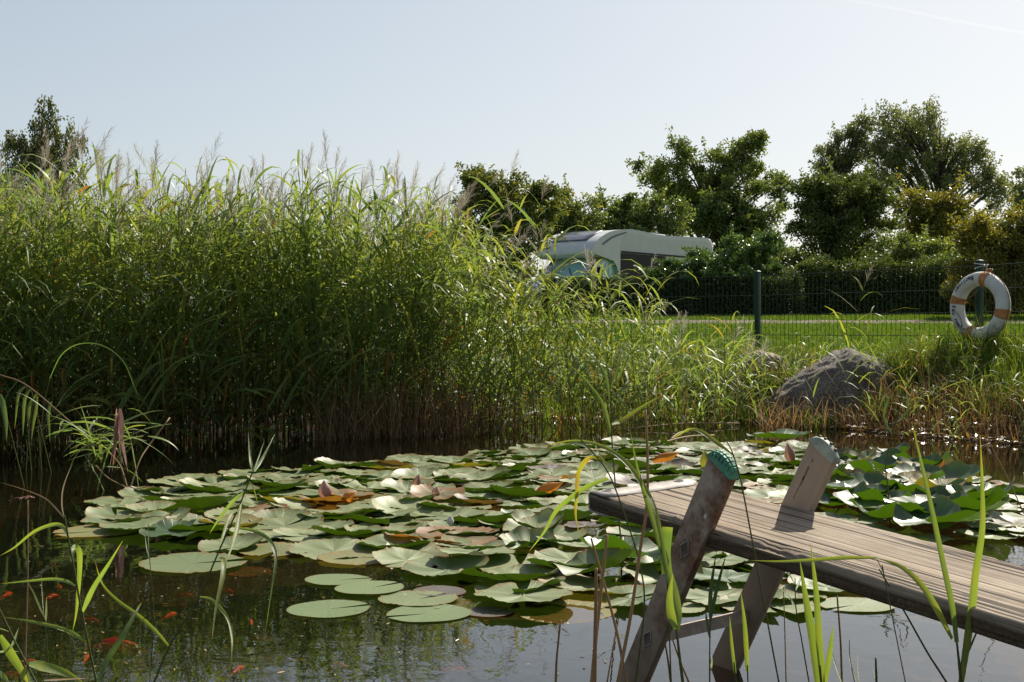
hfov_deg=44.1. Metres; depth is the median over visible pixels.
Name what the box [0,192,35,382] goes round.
reed
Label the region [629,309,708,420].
reed
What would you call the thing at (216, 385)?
reed
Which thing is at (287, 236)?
reed
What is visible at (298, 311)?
reed
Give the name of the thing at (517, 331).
reed
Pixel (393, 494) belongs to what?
lily pad
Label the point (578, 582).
lily pad
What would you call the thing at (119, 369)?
reed
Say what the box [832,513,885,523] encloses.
lily pad
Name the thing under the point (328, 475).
lily pad
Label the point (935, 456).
lily pad
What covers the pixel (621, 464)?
lily pad
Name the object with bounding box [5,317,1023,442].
ground
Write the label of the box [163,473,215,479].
lily pad
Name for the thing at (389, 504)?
lily pad
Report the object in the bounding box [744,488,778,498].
lily pad
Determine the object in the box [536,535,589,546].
lily pad
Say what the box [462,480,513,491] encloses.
lily pad
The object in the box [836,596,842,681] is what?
dry reed
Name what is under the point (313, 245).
reed
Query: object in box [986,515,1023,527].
lily pad
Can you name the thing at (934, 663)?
reed
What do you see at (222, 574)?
reed
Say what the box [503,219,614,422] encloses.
reed
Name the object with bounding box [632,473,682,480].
lily pad
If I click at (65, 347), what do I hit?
reed
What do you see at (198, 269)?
reed
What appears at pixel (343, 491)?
lily pad
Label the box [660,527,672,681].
reed
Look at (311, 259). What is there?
reed
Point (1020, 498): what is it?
lily pad
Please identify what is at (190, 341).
reed
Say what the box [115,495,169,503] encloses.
lily pad
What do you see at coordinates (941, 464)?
dead leaf
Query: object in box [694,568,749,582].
lily pad
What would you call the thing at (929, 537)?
lily pad
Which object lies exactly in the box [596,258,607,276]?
side window
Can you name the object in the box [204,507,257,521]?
lily pad
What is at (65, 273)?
reed
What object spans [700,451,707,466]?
dead leaf
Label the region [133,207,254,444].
reed
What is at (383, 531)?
lily pad
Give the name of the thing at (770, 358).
boulder
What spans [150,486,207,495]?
lily pad
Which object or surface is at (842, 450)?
lily pad
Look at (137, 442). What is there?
reed
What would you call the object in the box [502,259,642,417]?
reed
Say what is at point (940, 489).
lily pad
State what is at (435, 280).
reed
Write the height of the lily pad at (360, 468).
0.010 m
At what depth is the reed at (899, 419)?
5.22 m
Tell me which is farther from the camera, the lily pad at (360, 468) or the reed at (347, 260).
the reed at (347, 260)
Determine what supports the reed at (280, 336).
in the water
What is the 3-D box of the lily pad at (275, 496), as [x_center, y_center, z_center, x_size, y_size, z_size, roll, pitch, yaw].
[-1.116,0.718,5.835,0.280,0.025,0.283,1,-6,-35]
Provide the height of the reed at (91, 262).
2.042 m
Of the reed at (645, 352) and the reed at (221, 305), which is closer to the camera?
the reed at (221, 305)
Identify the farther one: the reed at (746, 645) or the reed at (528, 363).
the reed at (528, 363)
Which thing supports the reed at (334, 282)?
in the water
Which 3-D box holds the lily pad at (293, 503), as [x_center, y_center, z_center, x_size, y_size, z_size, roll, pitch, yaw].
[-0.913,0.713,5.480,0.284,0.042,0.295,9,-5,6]
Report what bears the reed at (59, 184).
in the water
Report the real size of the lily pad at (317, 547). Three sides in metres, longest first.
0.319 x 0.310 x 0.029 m
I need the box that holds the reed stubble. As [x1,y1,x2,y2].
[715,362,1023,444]
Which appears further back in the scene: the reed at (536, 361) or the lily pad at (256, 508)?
the reed at (536, 361)
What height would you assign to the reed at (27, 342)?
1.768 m
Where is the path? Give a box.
[94,320,1023,323]
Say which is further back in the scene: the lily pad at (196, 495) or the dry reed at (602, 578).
the lily pad at (196, 495)
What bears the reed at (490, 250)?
in the water
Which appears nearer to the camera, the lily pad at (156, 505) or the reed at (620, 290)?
the lily pad at (156, 505)
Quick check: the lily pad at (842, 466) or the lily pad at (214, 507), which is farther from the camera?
the lily pad at (842, 466)
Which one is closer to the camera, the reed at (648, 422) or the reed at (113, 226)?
the reed at (113, 226)
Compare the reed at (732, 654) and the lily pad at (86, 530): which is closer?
the reed at (732, 654)
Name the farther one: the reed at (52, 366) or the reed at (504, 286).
the reed at (504, 286)
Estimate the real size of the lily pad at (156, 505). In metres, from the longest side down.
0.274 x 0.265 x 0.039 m
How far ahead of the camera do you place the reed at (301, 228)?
8.96 m
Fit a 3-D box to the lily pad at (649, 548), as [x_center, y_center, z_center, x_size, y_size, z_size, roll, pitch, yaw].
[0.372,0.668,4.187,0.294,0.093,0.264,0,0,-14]
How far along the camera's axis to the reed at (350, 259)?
9.02 m
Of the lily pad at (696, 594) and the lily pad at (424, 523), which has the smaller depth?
the lily pad at (696, 594)
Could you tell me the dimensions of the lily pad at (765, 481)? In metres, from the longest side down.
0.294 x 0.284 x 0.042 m
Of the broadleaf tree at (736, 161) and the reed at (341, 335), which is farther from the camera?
the broadleaf tree at (736, 161)
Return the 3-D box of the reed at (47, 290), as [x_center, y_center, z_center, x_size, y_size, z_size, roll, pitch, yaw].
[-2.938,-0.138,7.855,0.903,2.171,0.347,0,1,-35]
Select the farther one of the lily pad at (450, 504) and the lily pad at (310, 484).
the lily pad at (310, 484)
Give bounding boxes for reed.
[0,147,94,452]
[0,148,116,430]
[0,160,34,402]
[0,160,94,443]
[0,172,52,453]
[0,188,48,394]
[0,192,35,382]
[0,204,66,451]
[0,205,88,454]
[0,208,60,455]
[0,224,29,393]
[0,225,95,451]
[0,227,62,357]
[0,247,41,399]
[0,283,35,366]
[0,374,175,490]
[0,394,24,486]
[0,468,121,681]
[0,609,82,681]
[2,192,163,452]
[3,128,126,450]
[3,138,112,453]
[4,195,111,453]
[7,181,104,452]
[12,179,134,440]
[15,386,31,472]
[19,193,140,411]
[22,389,51,472]
[24,500,28,669]
[25,393,36,470]
[25,576,49,681]
[31,396,41,470]
[35,213,214,448]
[38,343,138,464]
[39,401,51,468]
[41,219,192,449]
[46,220,185,447]
[49,182,162,436]
[54,163,198,425]
[66,172,131,449]
[84,207,211,447]
[86,144,177,446]
[86,148,157,422]
[90,142,150,445]
[95,434,276,681]
[96,602,141,681]
[98,224,227,445]
[103,157,232,442]
[103,164,213,443]
[116,236,218,446]
[121,162,271,427]
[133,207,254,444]
[141,219,269,443]
[144,178,266,443]
[144,524,154,619]
[146,165,227,443]
[152,166,247,431]
[156,165,216,424]
[156,185,222,445]
[160,133,270,444]
[164,220,277,441]
[174,154,276,431]
[183,216,238,442]
[186,212,328,442]
[189,166,289,426]
[189,210,345,441]
[196,167,294,419]
[206,164,274,442]
[212,203,292,439]
[213,212,356,440]
[218,222,283,442]
[221,156,293,430]
[223,238,353,436]
[229,142,353,438]
[229,211,393,438]
[237,149,355,409]
[246,201,319,431]
[247,184,318,440]
[248,196,343,438]
[255,196,374,431]
[255,238,345,429]
[257,161,363,426]
[260,190,379,419]
[262,188,372,398]
[262,200,353,423]
[267,207,344,416]
[268,156,372,438]
[269,225,346,401]
[271,130,389,417]
[278,221,408,437]
[279,223,397,420]
[280,223,357,437]
[281,238,371,436]
[283,192,352,413]
[284,208,372,437]
[285,148,385,426]
[288,189,344,438]
[290,149,348,429]
[291,181,345,438]
[302,178,406,425]
[304,199,402,434]
[306,158,425,410]
[307,174,423,408]
[316,191,379,418]
[319,179,401,437]
[321,167,387,400]
[323,168,405,421]
[323,202,410,397]
[325,183,408,421]
[325,229,405,436]
[328,151,445,403]
[333,230,452,431]
[334,206,431,426]
[334,242,411,433]
[335,177,455,389]
[339,237,421,431]
[340,170,451,424]
[342,165,424,421]
[343,159,439,420]
[357,161,460,411]
[365,178,460,407]
[373,192,492,432]
[381,179,468,415]
[383,195,487,404]
[386,200,466,393]
[386,236,478,429]
[387,267,470,416]
[389,238,464,411]
[390,231,508,429]
[392,254,484,433]
[393,211,487,388]
[396,174,450,413]
[410,212,442,423]
[410,247,507,430]
[414,234,477,390]
[418,262,522,409]
[425,235,519,430]
[429,150,554,414]
[430,209,481,416]
[437,217,576,422]
[443,251,512,427]
[443,254,550,423]
[443,274,507,407]
[447,263,539,407]
[452,245,535,430]
[453,237,578,429]
[456,253,555,404]
[459,244,559,431]
[461,225,571,425]
[462,195,588,426]
[462,272,601,426]
[466,175,577,409]
[470,282,530,414]
[473,236,580,430]
[474,241,562,425]
[480,225,590,430]
[481,273,570,426]
[483,221,585,425]
[487,302,567,429]
[491,278,540,429]
[494,301,528,426]
[497,260,594,429]
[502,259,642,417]
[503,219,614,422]
[503,309,548,421]
[504,293,572,429]
[507,253,600,427]
[520,265,595,430]
[530,425,644,681]
[532,277,626,427]
[541,270,619,414]
[541,432,683,681]
[548,270,697,417]
[548,276,666,424]
[549,276,656,426]
[549,284,626,424]
[551,249,605,414]
[551,283,609,423]
[552,299,666,416]
[554,266,622,403]
[554,620,560,681]
[556,296,590,426]
[559,244,640,423]
[559,269,639,414]
[566,338,663,538]
[568,251,634,386]
[574,270,675,411]
[575,289,622,428]
[580,262,679,406]
[590,535,607,681]
[590,538,627,681]
[591,314,628,410]
[592,568,597,681]
[596,293,682,428]
[606,618,618,681]
[609,255,688,410]
[612,298,659,421]
[616,410,648,681]
[617,325,685,424]
[620,279,672,422]
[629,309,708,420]
[631,284,706,423]
[634,292,682,427]
[635,298,675,424]
[642,299,690,423]
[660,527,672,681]
[665,646,669,681]
[672,640,689,681]
[674,428,779,681]
[684,345,723,424]
[697,318,749,409]
[705,555,725,681]
[709,311,766,425]
[712,350,731,422]
[730,621,736,681]
[741,595,748,681]
[750,556,905,681]
[780,572,809,681]
[783,587,786,681]
[800,337,835,431]
[800,543,841,681]
[807,264,913,432]
[826,357,884,422]
[835,306,907,432]
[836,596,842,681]
[849,640,858,681]
[872,658,877,681]
[878,421,985,681]
[879,569,946,681]
[882,387,908,519]
[891,382,922,437]
[947,386,975,437]
[979,413,1023,513]
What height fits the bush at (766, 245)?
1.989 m
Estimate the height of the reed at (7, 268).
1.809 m
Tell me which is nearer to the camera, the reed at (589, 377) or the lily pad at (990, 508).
the lily pad at (990, 508)
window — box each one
[551,230,603,242]
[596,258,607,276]
[608,259,616,277]
[621,253,665,283]
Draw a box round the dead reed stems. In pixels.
[288,377,790,441]
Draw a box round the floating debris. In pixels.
[21,433,932,675]
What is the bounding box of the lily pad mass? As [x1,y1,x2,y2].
[118,436,1016,500]
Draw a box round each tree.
[0,94,90,211]
[438,160,571,285]
[554,183,697,236]
[624,123,792,283]
[676,179,786,270]
[780,152,907,309]
[798,104,884,197]
[843,95,1014,221]
[1002,165,1023,213]
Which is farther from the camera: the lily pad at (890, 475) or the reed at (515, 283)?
the reed at (515, 283)
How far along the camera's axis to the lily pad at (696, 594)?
3.68 m
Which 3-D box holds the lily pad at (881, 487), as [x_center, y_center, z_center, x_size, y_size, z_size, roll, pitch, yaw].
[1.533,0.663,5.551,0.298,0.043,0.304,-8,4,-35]
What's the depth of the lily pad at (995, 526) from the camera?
4.96 m
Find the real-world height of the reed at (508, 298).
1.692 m
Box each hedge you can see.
[258,270,526,316]
[535,268,806,315]
[781,252,1023,315]
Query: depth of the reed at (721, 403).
10.13 m
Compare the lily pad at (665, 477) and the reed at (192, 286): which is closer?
the lily pad at (665, 477)
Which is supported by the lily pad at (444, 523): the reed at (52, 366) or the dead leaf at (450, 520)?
the dead leaf at (450, 520)
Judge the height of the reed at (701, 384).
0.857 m
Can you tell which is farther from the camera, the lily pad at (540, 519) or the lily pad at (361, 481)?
the lily pad at (361, 481)
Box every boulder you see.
[745,350,786,376]
[764,348,897,425]
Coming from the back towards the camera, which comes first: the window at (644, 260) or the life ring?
the window at (644, 260)
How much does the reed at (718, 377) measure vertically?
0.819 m
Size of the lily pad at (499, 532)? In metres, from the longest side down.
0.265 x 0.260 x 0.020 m
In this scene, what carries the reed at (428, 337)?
in the water
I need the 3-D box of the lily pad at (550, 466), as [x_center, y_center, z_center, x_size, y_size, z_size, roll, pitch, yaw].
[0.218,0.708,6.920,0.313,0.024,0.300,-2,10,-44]
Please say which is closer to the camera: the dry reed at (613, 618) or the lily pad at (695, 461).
the dry reed at (613, 618)
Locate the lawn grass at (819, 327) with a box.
[448,313,1023,355]
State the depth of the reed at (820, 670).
1.96 m
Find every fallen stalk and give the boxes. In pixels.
[627,422,740,428]
[655,434,714,444]
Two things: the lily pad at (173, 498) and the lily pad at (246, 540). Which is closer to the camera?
the lily pad at (246, 540)
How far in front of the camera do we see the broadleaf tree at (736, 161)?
51.51 m
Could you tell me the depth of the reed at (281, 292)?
8.88 m
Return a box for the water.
[0,416,1023,681]
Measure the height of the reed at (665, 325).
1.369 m
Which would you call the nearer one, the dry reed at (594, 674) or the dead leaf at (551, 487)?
the dry reed at (594, 674)
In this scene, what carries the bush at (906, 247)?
on the ground at (888, 431)
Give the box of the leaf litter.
[467,373,1023,443]
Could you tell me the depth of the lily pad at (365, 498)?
5.82 m
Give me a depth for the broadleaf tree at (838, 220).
30.57 m
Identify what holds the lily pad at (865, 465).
on the water
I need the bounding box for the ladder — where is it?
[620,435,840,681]
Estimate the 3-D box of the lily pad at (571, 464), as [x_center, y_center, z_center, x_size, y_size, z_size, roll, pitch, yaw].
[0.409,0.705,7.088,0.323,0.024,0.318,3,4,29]
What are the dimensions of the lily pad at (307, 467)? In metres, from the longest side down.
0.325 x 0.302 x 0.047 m
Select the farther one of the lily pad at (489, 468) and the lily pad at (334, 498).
the lily pad at (489, 468)
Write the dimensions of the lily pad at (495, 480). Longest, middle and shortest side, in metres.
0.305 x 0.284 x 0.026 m
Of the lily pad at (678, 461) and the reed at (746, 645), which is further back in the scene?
the lily pad at (678, 461)
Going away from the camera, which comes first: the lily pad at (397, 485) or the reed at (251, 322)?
the lily pad at (397, 485)
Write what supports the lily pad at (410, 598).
on the water
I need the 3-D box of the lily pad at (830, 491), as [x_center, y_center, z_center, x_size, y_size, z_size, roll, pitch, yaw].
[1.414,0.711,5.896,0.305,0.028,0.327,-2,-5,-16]
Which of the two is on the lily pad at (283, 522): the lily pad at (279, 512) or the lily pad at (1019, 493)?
the lily pad at (279, 512)
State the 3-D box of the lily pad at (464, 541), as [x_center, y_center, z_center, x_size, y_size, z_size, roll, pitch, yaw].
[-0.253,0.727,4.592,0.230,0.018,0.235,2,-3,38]
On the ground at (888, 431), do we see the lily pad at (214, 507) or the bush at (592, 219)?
the bush at (592, 219)
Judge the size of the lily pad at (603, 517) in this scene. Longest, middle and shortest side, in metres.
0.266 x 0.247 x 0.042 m
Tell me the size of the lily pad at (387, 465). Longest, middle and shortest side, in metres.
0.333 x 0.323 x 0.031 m
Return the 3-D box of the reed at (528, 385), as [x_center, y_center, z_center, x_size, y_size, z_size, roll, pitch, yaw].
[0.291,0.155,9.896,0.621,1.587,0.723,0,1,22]
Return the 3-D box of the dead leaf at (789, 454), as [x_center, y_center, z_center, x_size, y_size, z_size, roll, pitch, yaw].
[1.604,0.646,7.290,0.064,0.117,0.049,0,0,11]
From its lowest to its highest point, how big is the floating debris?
0.006 m
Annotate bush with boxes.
[0,173,31,311]
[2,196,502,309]
[530,173,610,240]
[634,221,793,286]
[728,228,972,284]
[858,219,972,271]
[888,164,1000,258]
[939,190,1023,317]
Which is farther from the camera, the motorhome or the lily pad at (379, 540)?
the motorhome
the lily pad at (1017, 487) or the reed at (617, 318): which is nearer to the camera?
the lily pad at (1017, 487)
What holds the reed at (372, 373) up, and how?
in the water
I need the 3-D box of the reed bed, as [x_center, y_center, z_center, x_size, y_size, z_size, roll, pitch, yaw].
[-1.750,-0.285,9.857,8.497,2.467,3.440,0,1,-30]
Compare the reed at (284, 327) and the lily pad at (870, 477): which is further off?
the reed at (284, 327)
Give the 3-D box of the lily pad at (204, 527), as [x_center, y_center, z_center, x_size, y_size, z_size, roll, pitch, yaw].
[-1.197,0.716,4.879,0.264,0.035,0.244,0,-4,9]
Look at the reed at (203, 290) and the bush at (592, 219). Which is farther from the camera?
the bush at (592, 219)
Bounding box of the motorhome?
[525,229,712,314]
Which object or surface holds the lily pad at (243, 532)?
on the water
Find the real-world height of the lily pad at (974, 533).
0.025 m
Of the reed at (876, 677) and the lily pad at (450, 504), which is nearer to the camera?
the reed at (876, 677)
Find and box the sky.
[0,0,1023,316]
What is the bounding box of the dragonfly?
[13,496,34,498]
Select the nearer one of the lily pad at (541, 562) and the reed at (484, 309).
the lily pad at (541, 562)
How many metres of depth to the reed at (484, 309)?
9.76 m
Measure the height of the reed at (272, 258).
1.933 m
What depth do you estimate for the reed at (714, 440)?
2.10 m
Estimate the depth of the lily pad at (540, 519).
4.81 m
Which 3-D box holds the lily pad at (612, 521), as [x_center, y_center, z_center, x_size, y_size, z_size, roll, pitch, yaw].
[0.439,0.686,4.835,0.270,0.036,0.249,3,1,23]
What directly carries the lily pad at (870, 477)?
on the water
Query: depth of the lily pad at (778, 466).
7.09 m
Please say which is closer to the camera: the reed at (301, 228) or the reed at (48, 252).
the reed at (48, 252)
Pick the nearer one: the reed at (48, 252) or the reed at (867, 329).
the reed at (48, 252)
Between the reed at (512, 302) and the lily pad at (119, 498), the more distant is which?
the reed at (512, 302)
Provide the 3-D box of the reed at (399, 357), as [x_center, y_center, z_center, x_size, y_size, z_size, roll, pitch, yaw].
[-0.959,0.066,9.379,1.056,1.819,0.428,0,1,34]
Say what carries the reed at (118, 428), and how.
in the water
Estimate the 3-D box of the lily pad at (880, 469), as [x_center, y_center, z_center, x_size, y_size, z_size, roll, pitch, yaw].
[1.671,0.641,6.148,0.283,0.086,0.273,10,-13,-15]
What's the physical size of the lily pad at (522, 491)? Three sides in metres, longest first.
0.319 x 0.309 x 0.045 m
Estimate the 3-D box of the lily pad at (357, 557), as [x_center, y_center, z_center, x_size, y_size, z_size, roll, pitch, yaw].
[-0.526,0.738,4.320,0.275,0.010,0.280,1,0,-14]
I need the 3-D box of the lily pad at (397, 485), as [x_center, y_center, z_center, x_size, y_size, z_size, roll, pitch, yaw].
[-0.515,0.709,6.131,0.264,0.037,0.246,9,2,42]
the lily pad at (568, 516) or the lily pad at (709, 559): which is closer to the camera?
the lily pad at (709, 559)
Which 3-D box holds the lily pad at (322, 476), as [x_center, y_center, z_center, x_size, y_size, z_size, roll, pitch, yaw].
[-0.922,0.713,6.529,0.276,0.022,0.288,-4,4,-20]
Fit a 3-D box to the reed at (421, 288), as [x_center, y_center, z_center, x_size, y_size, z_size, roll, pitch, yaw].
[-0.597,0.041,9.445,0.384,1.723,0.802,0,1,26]
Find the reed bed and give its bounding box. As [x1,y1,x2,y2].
[0,117,797,457]
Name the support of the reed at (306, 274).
in the water
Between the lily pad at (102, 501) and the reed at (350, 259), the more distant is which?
the reed at (350, 259)
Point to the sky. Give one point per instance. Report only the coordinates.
(581, 88)
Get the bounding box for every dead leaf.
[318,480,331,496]
[342,492,354,502]
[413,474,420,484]
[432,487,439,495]
[447,516,453,524]
[537,482,562,493]
[652,452,678,462]
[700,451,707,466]
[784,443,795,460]
[938,460,945,467]
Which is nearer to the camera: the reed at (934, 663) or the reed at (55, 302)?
the reed at (934, 663)
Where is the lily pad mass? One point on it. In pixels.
(745, 454)
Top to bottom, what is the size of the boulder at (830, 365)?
0.843 m
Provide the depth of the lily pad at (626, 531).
4.66 m
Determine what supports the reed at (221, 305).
in the water
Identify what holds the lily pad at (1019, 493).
on the water
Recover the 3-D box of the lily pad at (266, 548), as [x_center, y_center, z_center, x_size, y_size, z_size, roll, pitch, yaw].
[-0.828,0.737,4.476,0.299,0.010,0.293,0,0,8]
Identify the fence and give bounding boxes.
[263,259,1023,353]
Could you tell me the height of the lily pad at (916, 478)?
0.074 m
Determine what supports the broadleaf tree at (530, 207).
on the ground at (888, 431)
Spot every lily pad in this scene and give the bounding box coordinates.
[53,524,139,537]
[80,514,142,523]
[84,495,145,507]
[85,504,147,519]
[99,517,181,529]
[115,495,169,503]
[125,500,191,512]
[127,507,190,520]
[129,510,176,516]
[135,484,189,490]
[139,519,206,536]
[139,552,247,572]
[141,495,189,501]
[147,477,198,485]
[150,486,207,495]
[157,496,183,502]
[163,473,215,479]
[164,493,237,509]
[164,513,217,524]
[165,493,218,498]
[170,522,235,531]
[176,477,241,491]
[196,504,248,512]
[197,509,243,516]
[198,532,263,551]
[199,475,231,487]
[199,513,261,526]
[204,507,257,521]
[206,484,259,494]
[217,476,268,486]
[220,526,289,541]
[222,495,278,507]
[223,469,280,476]
[225,503,289,514]
[236,542,311,555]
[244,478,306,491]
[244,512,323,528]
[246,474,308,486]
[250,507,310,525]
[254,494,299,498]
[260,494,318,501]
[268,497,318,511]
[271,464,324,470]
[273,527,334,540]
[278,468,335,476]
[286,600,369,617]
[288,535,377,559]
[294,520,353,534]
[295,478,355,486]
[297,489,318,494]
[297,508,332,517]
[297,509,365,519]
[299,495,358,500]
[305,574,371,584]
[307,473,357,479]
[307,474,359,480]
[311,506,385,514]
[311,525,382,534]
[317,550,379,564]
[331,488,374,495]
[333,467,383,472]
[334,468,377,476]
[334,580,403,593]
[335,476,368,482]
[336,500,375,508]
[337,479,390,491]
[344,522,422,534]
[351,515,422,525]
[352,493,387,503]
[353,506,420,520]
[356,533,434,547]
[359,462,415,468]
[360,481,386,488]
[371,494,444,516]
[372,491,410,497]
[372,547,435,567]
[378,590,457,605]
[380,478,423,492]
[383,521,459,531]
[385,530,442,537]
[386,542,448,555]
[386,604,471,621]
[390,467,448,478]
[400,491,438,499]
[401,551,488,575]
[410,481,464,499]
[410,536,471,546]
[413,585,465,595]
[415,507,488,520]
[416,525,498,543]
[417,501,491,508]
[428,520,485,526]
[429,476,481,481]
[433,467,480,478]
[435,543,514,555]
[446,524,500,533]
[453,467,510,479]
[453,511,512,522]
[454,493,504,503]
[459,466,495,472]
[459,510,502,517]
[459,564,558,580]
[461,540,516,551]
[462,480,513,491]
[463,490,512,498]
[467,478,525,482]
[469,606,514,616]
[474,580,572,602]
[475,575,565,593]
[477,553,559,573]
[478,519,505,527]
[480,528,509,535]
[488,497,540,505]
[490,484,554,496]
[499,525,557,548]
[501,509,515,513]
[502,508,564,532]
[504,485,534,488]
[509,509,562,527]
[510,501,557,508]
[518,524,586,542]
[519,599,616,622]
[520,504,588,514]
[521,466,577,477]
[521,497,552,504]
[525,557,593,567]
[526,464,566,474]
[534,486,592,493]
[534,548,580,562]
[536,474,575,479]
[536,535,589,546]
[538,572,640,593]
[551,493,588,505]
[551,542,636,575]
[559,462,592,469]
[559,478,618,485]
[562,511,591,519]
[563,480,618,490]
[564,520,607,527]
[569,470,611,481]
[579,535,659,561]
[591,518,640,526]
[593,583,655,606]
[596,533,644,539]
[598,516,617,518]
[606,459,661,467]
[606,472,662,485]
[606,525,675,536]
[620,552,710,564]
[622,555,703,583]
[625,463,680,473]
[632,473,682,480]
[650,458,697,472]
[682,602,704,612]
[686,588,742,604]
[687,460,700,465]
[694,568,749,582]
[701,551,748,566]
[713,582,826,599]
[720,588,813,613]
[724,552,754,566]
[728,564,790,578]
[732,489,749,495]
[734,478,762,486]
[743,482,775,489]
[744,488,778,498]
[746,465,788,474]
[747,428,810,438]
[749,464,795,467]
[757,478,791,484]
[760,498,783,503]
[765,472,795,480]
[768,485,788,496]
[768,489,787,498]
[788,574,843,591]
[814,512,857,521]
[819,481,867,505]
[820,597,894,611]
[825,489,838,493]
[826,479,878,488]
[828,468,864,488]
[831,483,895,497]
[832,463,846,474]
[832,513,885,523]
[833,466,884,477]
[833,489,894,507]
[836,448,858,457]
[836,468,882,482]
[839,460,887,471]
[845,472,904,494]
[846,453,903,468]
[851,499,925,517]
[853,488,912,501]
[853,522,895,531]
[877,480,901,492]
[879,479,932,492]
[881,529,913,535]
[883,472,911,481]
[883,494,935,503]
[886,490,938,497]
[888,478,913,484]
[892,462,945,479]
[893,452,942,466]
[893,470,930,480]
[893,495,960,528]
[897,533,954,542]
[910,472,972,487]
[910,503,935,512]
[913,483,964,495]
[918,451,949,465]
[920,460,979,481]
[926,510,991,521]
[941,478,971,485]
[946,476,1014,498]
[948,490,1008,512]
[952,486,1013,509]
[953,527,1023,539]
[961,485,979,492]
[964,520,1023,531]
[968,476,991,482]
[969,480,1003,485]
[974,483,1023,492]
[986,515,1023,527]
[987,508,1023,521]
[996,504,1023,510]
[1008,492,1023,495]
[1008,527,1023,536]
[1009,495,1023,502]
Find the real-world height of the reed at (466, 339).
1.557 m
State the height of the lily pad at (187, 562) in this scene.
0.010 m
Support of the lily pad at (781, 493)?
on the water
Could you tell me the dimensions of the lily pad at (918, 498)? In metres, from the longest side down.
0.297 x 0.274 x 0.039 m
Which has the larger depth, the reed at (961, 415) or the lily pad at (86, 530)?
the reed at (961, 415)
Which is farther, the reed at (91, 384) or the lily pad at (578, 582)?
the reed at (91, 384)
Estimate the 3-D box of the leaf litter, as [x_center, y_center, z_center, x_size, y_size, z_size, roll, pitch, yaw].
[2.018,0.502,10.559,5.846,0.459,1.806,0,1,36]
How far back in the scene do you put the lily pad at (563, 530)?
4.64 m
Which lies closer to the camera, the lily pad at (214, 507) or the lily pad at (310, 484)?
the lily pad at (214, 507)
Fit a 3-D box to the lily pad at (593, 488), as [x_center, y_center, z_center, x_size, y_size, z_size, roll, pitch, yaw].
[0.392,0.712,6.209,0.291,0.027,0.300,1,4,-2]
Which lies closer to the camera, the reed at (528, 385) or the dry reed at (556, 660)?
the dry reed at (556, 660)
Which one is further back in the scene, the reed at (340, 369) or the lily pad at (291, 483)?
the reed at (340, 369)
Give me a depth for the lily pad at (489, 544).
4.41 m
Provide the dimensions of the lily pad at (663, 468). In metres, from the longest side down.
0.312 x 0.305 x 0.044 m
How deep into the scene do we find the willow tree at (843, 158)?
54.58 m
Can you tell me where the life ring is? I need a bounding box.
[950,263,1010,342]
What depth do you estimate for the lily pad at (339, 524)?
4.97 m
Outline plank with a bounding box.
[588,479,1023,648]
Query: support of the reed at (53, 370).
in the water
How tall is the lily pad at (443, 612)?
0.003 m
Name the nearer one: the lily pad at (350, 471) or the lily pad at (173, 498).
the lily pad at (173, 498)
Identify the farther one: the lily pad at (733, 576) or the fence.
the fence
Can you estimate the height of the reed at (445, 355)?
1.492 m
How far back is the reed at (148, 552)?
3.40 m
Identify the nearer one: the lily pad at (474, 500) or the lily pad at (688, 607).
the lily pad at (688, 607)
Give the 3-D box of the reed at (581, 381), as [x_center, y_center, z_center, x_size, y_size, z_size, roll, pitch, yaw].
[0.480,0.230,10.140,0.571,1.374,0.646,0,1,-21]
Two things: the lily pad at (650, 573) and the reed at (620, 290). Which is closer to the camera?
the lily pad at (650, 573)
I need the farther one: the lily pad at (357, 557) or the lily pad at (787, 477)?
the lily pad at (787, 477)
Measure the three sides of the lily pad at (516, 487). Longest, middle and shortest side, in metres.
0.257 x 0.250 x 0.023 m
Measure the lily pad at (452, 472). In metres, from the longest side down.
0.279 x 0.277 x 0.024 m
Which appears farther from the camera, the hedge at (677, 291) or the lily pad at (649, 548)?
the hedge at (677, 291)
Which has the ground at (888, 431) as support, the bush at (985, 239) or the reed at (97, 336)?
the bush at (985, 239)
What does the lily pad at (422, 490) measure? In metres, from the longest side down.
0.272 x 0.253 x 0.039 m
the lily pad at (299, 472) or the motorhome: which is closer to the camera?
the lily pad at (299, 472)
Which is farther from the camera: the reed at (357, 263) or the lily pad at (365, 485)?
the reed at (357, 263)
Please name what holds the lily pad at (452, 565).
on the water
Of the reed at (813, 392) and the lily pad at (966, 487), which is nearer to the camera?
the lily pad at (966, 487)
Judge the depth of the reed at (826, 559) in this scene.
1.90 m
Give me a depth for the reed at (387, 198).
9.51 m
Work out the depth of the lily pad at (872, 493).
5.33 m
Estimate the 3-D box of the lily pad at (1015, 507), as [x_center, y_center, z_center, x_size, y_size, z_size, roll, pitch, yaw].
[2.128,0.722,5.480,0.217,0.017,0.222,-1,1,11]
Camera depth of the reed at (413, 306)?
9.58 m
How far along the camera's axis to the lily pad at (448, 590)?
3.79 m
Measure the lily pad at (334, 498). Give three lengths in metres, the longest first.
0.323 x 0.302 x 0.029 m
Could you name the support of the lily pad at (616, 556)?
on the water
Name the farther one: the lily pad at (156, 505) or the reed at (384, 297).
the reed at (384, 297)
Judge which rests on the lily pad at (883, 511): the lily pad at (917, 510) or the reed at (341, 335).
the lily pad at (917, 510)

